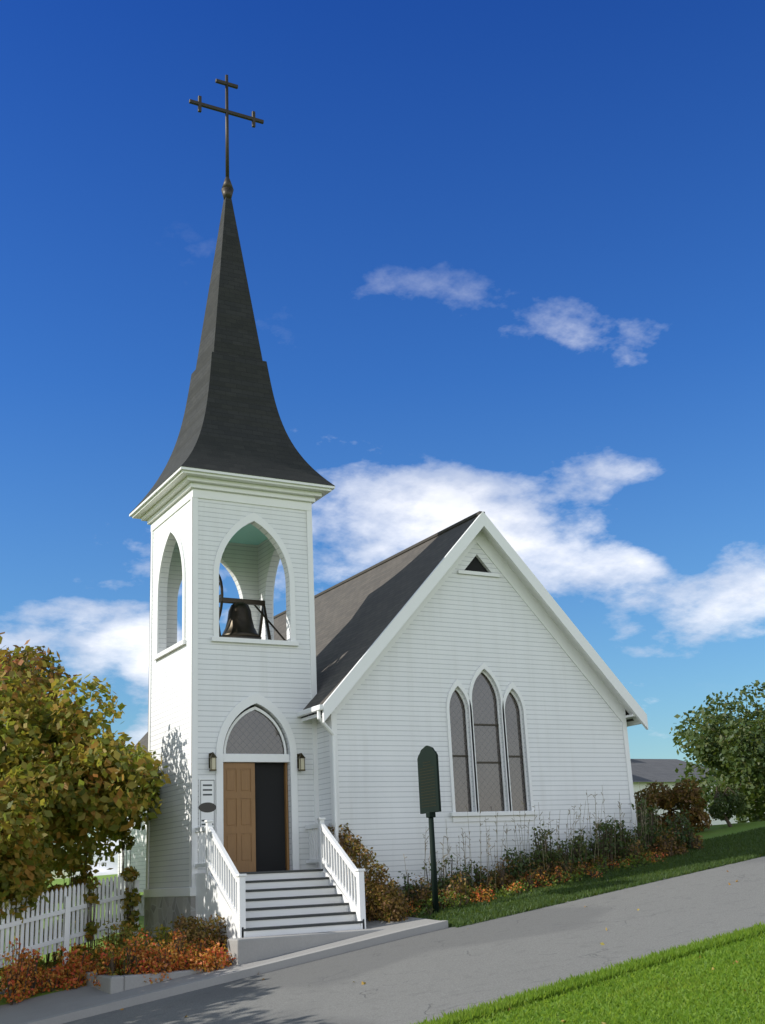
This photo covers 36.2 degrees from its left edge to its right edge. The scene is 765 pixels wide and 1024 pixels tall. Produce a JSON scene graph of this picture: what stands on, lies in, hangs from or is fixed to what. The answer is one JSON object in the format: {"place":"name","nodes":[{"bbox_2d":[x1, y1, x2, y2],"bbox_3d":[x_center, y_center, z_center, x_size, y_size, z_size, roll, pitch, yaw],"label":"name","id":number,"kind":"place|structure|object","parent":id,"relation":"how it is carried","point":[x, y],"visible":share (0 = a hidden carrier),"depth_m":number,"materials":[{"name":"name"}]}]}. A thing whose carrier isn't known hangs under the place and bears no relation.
{"place":"outdoors","nodes":[
{"label":"outdoors","id":0,"kind":"place"},
{"bbox_2d":[0,917,439,1023],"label":"sidewalk","id":1,"kind":"structure","parent":0,"point":[42,1006],"depth_m":20.76,"materials":[{"name":"concrete"}]},
{"bbox_2d":[228,929,383,964],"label":"stair plinth","id":2,"kind":"structure","parent":1,"relation":"on","point":[245,950],"depth_m":21.95,"materials":[{"name":"concrete"}]},
{"bbox_2d":[0,821,764,1023],"bbox_3d":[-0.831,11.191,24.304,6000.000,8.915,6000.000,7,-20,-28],"label":"ground","id":3,"kind":"structure","parent":0,"point":[712,831],"depth_m":28.70,"materials":[{"name":"green plant"}]},
{"bbox_2d":[0,760,70,929],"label":"tree","id":4,"kind":"object","parent":3,"relation":"on","point":[24,868],"visible":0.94,"depth_m":22.65,"materials":[{"name":"green plant"}]},
{"bbox_2d":[0,632,90,739],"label":"tree","id":5,"kind":"object","parent":3,"relation":"on","point":[25,660],"visible":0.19,"depth_m":31.01,"materials":[{"name":"green plant"}]},
{"bbox_2d":[0,938,99,1004],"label":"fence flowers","id":6,"kind":"object","parent":3,"relation":"on","point":[24,983],"visible":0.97,"depth_m":21.53,"materials":[{"name":"leaf"},{"name":"orange leaf"},{"name":"bark"}]},
{"bbox_2d":[0,875,138,967],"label":"picket fence","id":7,"kind":"object","parent":3,"relation":"on","point":[66,911],"visible":0.66,"depth_m":23.66,"materials":[{"name":"white wood"}]},
{"bbox_2d":[0,829,143,983],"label":"yard shrubs","id":8,"kind":"object","parent":3,"relation":"on","point":[130,873],"visible":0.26,"depth_m":25.60,"materials":[{"name":"green plant"}]},
{"bbox_2d":[0,660,171,956],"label":"tree","id":9,"kind":"object","parent":3,"relation":"on","point":[111,789],"visible":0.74,"depth_m":25.46,"materials":[{"name":"green plant"}]},
{"bbox_2d":[50,966,123,993],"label":"planter wall","id":10,"kind":"structure","parent":3,"relation":"on","point":[111,984],"depth_m":20.70,"materials":[{"name":"concrete"}]},
{"bbox_2d":[89,928,235,988],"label":"bed flowers","id":11,"kind":"object","parent":3,"relation":"on","point":[171,959],"visible":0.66,"depth_m":21.29,"materials":[{"name":"leaf"},{"name":"orange leaf"},{"name":"bark"}]},
{"bbox_2d":[122,969,206,990],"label":"planter wall","id":12,"kind":"structure","parent":3,"relation":"on","point":[132,981],"depth_m":20.84,"materials":[{"name":"concrete"}]},
{"bbox_2d":[144,896,286,945],"bbox_3d":[-3.361,9.848,26.061,3.047,2.570,3.100,7,-20,-28],"label":"tower foundation","id":13,"kind":"object","parent":3,"relation":"on","point":[164,911],"visible":0.15,"depth_m":25.67,"materials":[{"name":"grey concrete"}]},
{"bbox_2d":[146,497,319,888],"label":"tower","id":14,"kind":"structure","parent":3,"relation":"on","point":[205,679],"depth_m":26.87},
{"bbox_2d":[143,887,195,896],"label":"foundation trim","id":15,"kind":"structure","parent":14,"relation":"attached to","point":[175,892],"depth_m":25.47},
{"bbox_2d":[199,779,215,831],"bbox_3d":[-3.763,6.539,25.121,0.380,1.600,0.026,7,-20,-28],"label":"sign board","id":16,"kind":"object","parent":14,"relation":"attached to","point":[208,815],"visible":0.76,"depth_m":25.21,"materials":[{"name":"white wood"}]},
{"bbox_2d":[199,780,215,830],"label":"sign graphics","id":17,"kind":"object","parent":16,"relation":"attached to","point":[207,807],"visible":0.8,"depth_m":25.18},
{"bbox_2d":[209,752,216,770],"bbox_3d":[-3.695,5.428,25.434,0.141,0.400,0.198,7,-20,-28],"label":"lantern","id":18,"kind":"object","parent":14,"relation":"attached to","point":[212,761],"visible":1,"depth_m":25.38,"materials":[{"name":"black metal"}]},
{"bbox_2d":[132,470,331,531],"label":"tower cornice","id":19,"kind":"structure","parent":14,"relation":"attached to","point":[182,488],"depth_m":27.87,"materials":[{"name":"white wood"}]},
{"bbox_2d":[135,197,334,507],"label":"spire","id":20,"kind":"structure","parent":14,"relation":"on","point":[231,422],"depth_m":29.30,"materials":[{"name":"black"}]},
{"bbox_2d":[189,75,263,198],"bbox_3d":[-4.298,-10.387,32.365,2.200,4.000,0.340,7,-20,-28],"label":"cross","id":21,"kind":"object","parent":20,"relation":"on","point":[227,189],"visible":1,"depth_m":32.39,"materials":[{"name":"black metal"}]},
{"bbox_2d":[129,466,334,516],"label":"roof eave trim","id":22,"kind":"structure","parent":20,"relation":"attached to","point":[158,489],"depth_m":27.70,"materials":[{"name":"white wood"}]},
{"bbox_2d":[229,524,267,544],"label":"ceiling","id":23,"kind":"structure","parent":14,"relation":"on","point":[251,534],"depth_m":29.91,"materials":[{"name":"green paint"}]},
{"bbox_2d":[219,574,285,640],"bbox_3d":[-3.290,2.401,28.201,1.815,1.840,1.440,7,-20,-28],"label":"bell","id":24,"kind":"object","parent":14,"relation":"on","point":[239,624],"visible":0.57,"depth_m":27.86,"materials":[{"name":"brown metal"}]},
{"bbox_2d":[216,693,299,869],"bbox_3d":[-2.830,5.998,25.991,1.940,3.905,0.290,7,-20,-28],"label":"door casing","id":25,"kind":"structure","parent":14,"relation":"attached to","point":[247,702],"depth_m":26.05,"materials":[{"name":"white wood"}]},
{"bbox_2d":[223,763,255,871],"bbox_3d":[-3.160,6.671,25.594,0.800,2.335,0.045,7,-20,-28],"label":"closed door leaf","id":26,"kind":"object","parent":25,"relation":"attached to","point":[239,831],"depth_m":25.60,"materials":[{"name":"brown wood"}]},
{"bbox_2d":[223,707,286,753],"bbox_3d":[-2.865,4.903,26.300,1.520,1.060,0.030,7,-20,-28],"label":"transom frame","id":27,"kind":"object","parent":25,"relation":"attached to","point":[263,713],"visible":1,"depth_m":26.43,"materials":[{"name":"white wood"}]},
{"bbox_2d":[225,710,283,753],"bbox_3d":[-2.887,4.916,26.337,1.520,1.060,0.030,7,-20,-28],"label":"transom glass","id":28,"kind":"object","parent":27,"relation":"in","point":[254,732],"visible":1,"depth_m":26.30,"materials":[{"name":"grey glass"}]},
{"bbox_2d":[284,763,288,869],"bbox_3d":[-2.319,6.907,26.480,0.048,2.335,0.800,7,-20,-28],"label":"open door leaf","id":29,"kind":"object","parent":25,"relation":"attached to","point":[286,815],"depth_m":26.15,"materials":[{"name":"brown wood"}]},
{"bbox_2d":[232,705,285,871],"bbox_3d":[-3.521,5.977,27.276,2.580,4.710,2.585,7,-20,-28],"label":"vestibule","id":30,"kind":"object","parent":14,"relation":"attached to","point":[270,817],"visible":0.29,"depth_m":26.04,"materials":[{"name":"black"}]},
{"bbox_2d":[297,753,304,770],"bbox_3d":[-1.839,5.651,26.434,0.141,0.400,0.198,7,-20,-28],"label":"lantern","id":31,"kind":"object","parent":14,"relation":"attached to","point":[300,761],"visible":1,"depth_m":26.39,"materials":[{"name":"black metal"}]},
{"bbox_2d":[20,920,447,1023],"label":"kerb","id":32,"kind":"structure","parent":3,"relation":"on","point":[113,1005],"depth_m":20.67,"materials":[{"name":"concrete"}]},
{"bbox_2d":[195,817,365,953],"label":"white stairs","id":33,"kind":"structure","parent":3,"relation":"on","point":[226,895],"depth_m":23.81,"materials":[{"name":"white wood"}]},
{"bbox_2d":[211,869,363,930],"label":"stair treads","id":34,"kind":"object","parent":33,"relation":"on","point":[295,906],"visible":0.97,"depth_m":23.62,"materials":[{"name":"paint"}]},
{"bbox_2d":[120,885,476,915],"bbox_3d":[-1.035,12.068,33.525,8.527,2.550,16.060,7,-20,-28],"label":"nave foundation","id":35,"kind":"object","parent":3,"relation":"on","point":[141,908],"depth_m":36.35,"materials":[{"name":"grey concrete"}]},
{"bbox_2d":[327,823,408,922],"bbox_3d":[-0.318,7.668,24.910,0.794,2.207,2.409,12,-23,-40],"label":"shrub","id":36,"kind":"object","parent":3,"relation":"on","point":[387,905],"visible":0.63,"depth_m":24.60,"materials":[{"name":"brown plant"}]},
{"bbox_2d":[117,512,647,891],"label":"nave","id":37,"kind":"structure","parent":3,"relation":"on","point":[505,626],"depth_m":28.44,"materials":[{"name":"white wood"}]},
{"bbox_2d":[317,711,338,883],"bbox_3d":[-1.173,6.427,25.513,0.088,4.173,0.534,-16,-22,37],"label":"downspout","id":38,"kind":"object","parent":37,"relation":"attached to","point":[327,728],"visible":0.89,"depth_m":25.84,"materials":[{"name":"white metal"}]},
{"bbox_2d":[134,515,633,755],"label":"roof","id":39,"kind":"structure","parent":37,"relation":"on","point":[354,617],"depth_m":30.25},
{"bbox_2d":[274,511,484,618],"bbox_3d":[-1.509,2.374,36.530,0.180,0.090,16.760,7,-20,-28],"label":"ridge cap","id":40,"kind":"object","parent":39,"relation":"on","point":[400,553],"visible":0.53,"depth_m":33.02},
{"bbox_2d":[449,690,471,811],"bbox_3d":[1.800,5.631,27.868,0.580,2.960,0.020,7,-20,-28],"label":"window glass","id":41,"kind":"object","parent":37,"relation":"attached to","point":[459,747],"visible":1,"depth_m":27.84,"materials":[{"name":"grey glass"}]},
{"bbox_2d":[465,556,488,572],"bbox_3d":[2.345,1.317,29.620,0.900,0.500,0.020,7,-20,-28],"label":"louvre panel","id":42,"kind":"object","parent":37,"relation":"attached to","point":[475,564],"visible":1,"depth_m":29.61,"materials":[{"name":"black"}]},
{"bbox_2d":[472,672,504,811],"bbox_3d":[2.490,5.500,28.312,0.860,3.410,0.020,7,-20,-28],"label":"window glass","id":43,"kind":"object","parent":37,"relation":"attached to","point":[489,775],"visible":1,"depth_m":28.27,"materials":[{"name":"grey glass"}]},
{"bbox_2d":[505,693,526,810],"bbox_3d":[3.200,5.799,28.623,0.580,2.960,0.020,7,-20,-28],"label":"window glass","id":44,"kind":"object","parent":37,"relation":"attached to","point":[516,765],"visible":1,"depth_m":28.60,"materials":[{"name":"grey glass"}]},
{"bbox_2d":[378,848,665,921],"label":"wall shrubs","id":45,"kind":"object","parent":3,"relation":"on","point":[597,867],"depth_m":25.86,"materials":[{"name":"green plant"}]},
{"bbox_2d":[367,820,681,912],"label":"wall shrubs","id":46,"kind":"object","parent":3,"relation":"on","point":[476,872],"depth_m":26.63,"materials":[{"name":"green plant"}]},
{"bbox_2d":[402,826,764,926],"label":"strip blades","id":47,"kind":"object","parent":3,"relation":"on","point":[724,847],"visible":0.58,"depth_m":26.38,"materials":[{"name":"green plant"}]},
{"bbox_2d":[407,921,764,1023],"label":"lawn edge","id":48,"kind":"object","parent":3,"relation":"on","point":[541,992],"visible":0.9,"depth_m":15.66,"materials":[{"name":"green plant"}]},
{"bbox_2d":[433,838,744,918],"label":"fallen leaves","id":49,"kind":"object","parent":3,"relation":"on","point":[555,896],"visible":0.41,"depth_m":25.01,"materials":[{"name":"plant"}]},
{"bbox_2d":[448,850,764,927],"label":"strip edge","id":50,"kind":"object","parent":3,"relation":"on","point":[556,901],"visible":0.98,"depth_m":24.83,"materials":[{"name":"green plant"}]},
{"bbox_2d":[521,799,697,879],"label":"wall shrubs","id":51,"kind":"object","parent":3,"relation":"on","point":[612,840],"depth_m":28.02,"materials":[{"name":"green plant"}]},
{"bbox_2d":[508,954,746,1023],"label":"lawn litter","id":52,"kind":"object","parent":3,"relation":"on","point":[606,1023],"visible":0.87,"depth_m":13.69,"materials":[{"name":"brown plant"}]},
{"bbox_2d":[636,811,654,828],"bbox_3d":[7.122,8.803,32.694,1.282,1.214,1.454,7,-20,-28],"label":"shrub","id":53,"kind":"object","parent":3,"relation":"on","point":[638,821],"visible":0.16,"depth_m":32.21,"materials":[{"name":"green plant"}]},
{"bbox_2d":[634,779,712,834],"bbox_3d":[8.435,8.753,34.057,2.321,1.854,2.526,7,-20,-28],"label":"shrub","id":54,"kind":"object","parent":3,"relation":"on","point":[676,797],"visible":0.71,"depth_m":33.68,"materials":[{"name":"brown plant"}]},
{"bbox_2d":[633,782,748,824],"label":"house walls","id":55,"kind":"structure","parent":3,"relation":"on","point":[636,787],"depth_m":63.92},
{"bbox_2d":[630,759,740,781],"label":"house roof","id":56,"kind":"structure","parent":55,"relation":"on","point":[653,770],"depth_m":66.21,"materials":[{"name":"grey"}]},
{"bbox_2d":[669,706,764,821],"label":"tree","id":57,"kind":"object","parent":3,"relation":"on","point":[683,734],"visible":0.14,"depth_m":44.09,"materials":[{"name":"green plant"}]},
{"bbox_2d":[682,680,764,822],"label":"tree","id":58,"kind":"object","parent":3,"relation":"on","point":[736,753],"visible":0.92,"depth_m":36.91,"materials":[{"name":"green plant"}]},
{"bbox_2d":[708,782,746,826],"bbox_3d":[10.029,8.603,34.202,1.330,1.405,1.176,7,-20,-28],"label":"tree","id":59,"kind":"object","parent":3,"relation":"on","point":[729,797],"visible":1,"depth_m":34.10,"materials":[{"name":"green plant"}]},
{"bbox_3d":[4.265,8.475,27.112,10.000,1.423,1.730,7,-20,-28],"label":"mulch bed","id":60,"kind":"object","parent":3,"relation":"on","visible":0},
{"bbox_2d":[417,746,440,912],"bbox_3d":[1.051,6.781,25.081,0.160,3.502,0.800,7,-20,-28],"label":"historical marker","id":61,"kind":"object","parent":60,"relation":"on","point":[427,754],"visible":0.94,"depth_m":25.14,"materials":[{"name":"green"}]},
{"bbox_2d":[420,761,435,807],"bbox_3d":[1.009,5.897,25.356,0.068,0.946,0.600,7,-20,-28],"label":"sign lettering","id":62,"kind":"object","parent":61,"relation":"attached to","point":[428,785],"visible":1,"depth_m":25.32,"materials":[{"name":"paint"}]},
{"bbox_2d":[403,783,661,887],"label":"dry stalks","id":63,"kind":"object","parent":60,"relation":"on","point":[506,831],"visible":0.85,"depth_m":27.19,"materials":[{"name":"brown plant"}]},
{"bbox_2d":[397,847,667,917],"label":"wall flowers","id":64,"kind":"object","parent":60,"relation":"on","point":[559,875],"visible":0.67,"depth_m":26.28,"materials":[{"name":"orange plant"}]},
{"bbox_2d":[394,826,703,909],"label":"plants","id":65,"kind":"object","parent":60,"relation":"on","point":[501,878],"depth_m":26.52,"materials":[{"name":"orange plant"}]},
{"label":"planter soil","id":66,"kind":"structure","parent":3,"relation":"on","visible":0},
{"bbox_2d":[84,914,198,975],"bbox_3d":[-4.308,8.488,22.584,2.892,1.310,2.816,7,-20,-28],"label":"bush","id":67,"kind":"object","parent":66,"relation":"on","point":[121,943],"visible":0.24,"depth_m":22.48,"materials":[{"name":"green plant"}]},
{"bbox_2d":[166,914,228,954],"bbox_3d":[-3.540,8.560,23.297,1.374,1.080,2.320,-1,-17,-4],"label":"bush","id":68,"kind":"object","parent":66,"relation":"on","point":[197,933],"visible":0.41,"depth_m":22.74,"materials":[{"name":"brown plant"}]},
{"bbox_2d":[0,0,764,879],"label":"sky","id":69,"kind":"structure","parent":0,"point":[504,260],"materials":[{"name":"blue"}]},
{"bbox_2d":[63,856,764,1023],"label":"road","id":70,"kind":"structure","parent":0,"point":[419,978],"depth_m":19.01,"materials":[{"name":"grey asphalt"}]},
{"bbox_2d":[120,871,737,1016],"bbox_3d":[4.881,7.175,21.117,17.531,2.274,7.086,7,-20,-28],"label":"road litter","id":71,"kind":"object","parent":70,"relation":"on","point":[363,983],"visible":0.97,"depth_m":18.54,"materials":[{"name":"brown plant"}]},
{"bbox_2d":[462,932,764,1023],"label":"lawn","id":72,"kind":"structure","parent":0,"point":[734,954],"depth_m":14.32,"materials":[{"name":"green plant"}]}
]}

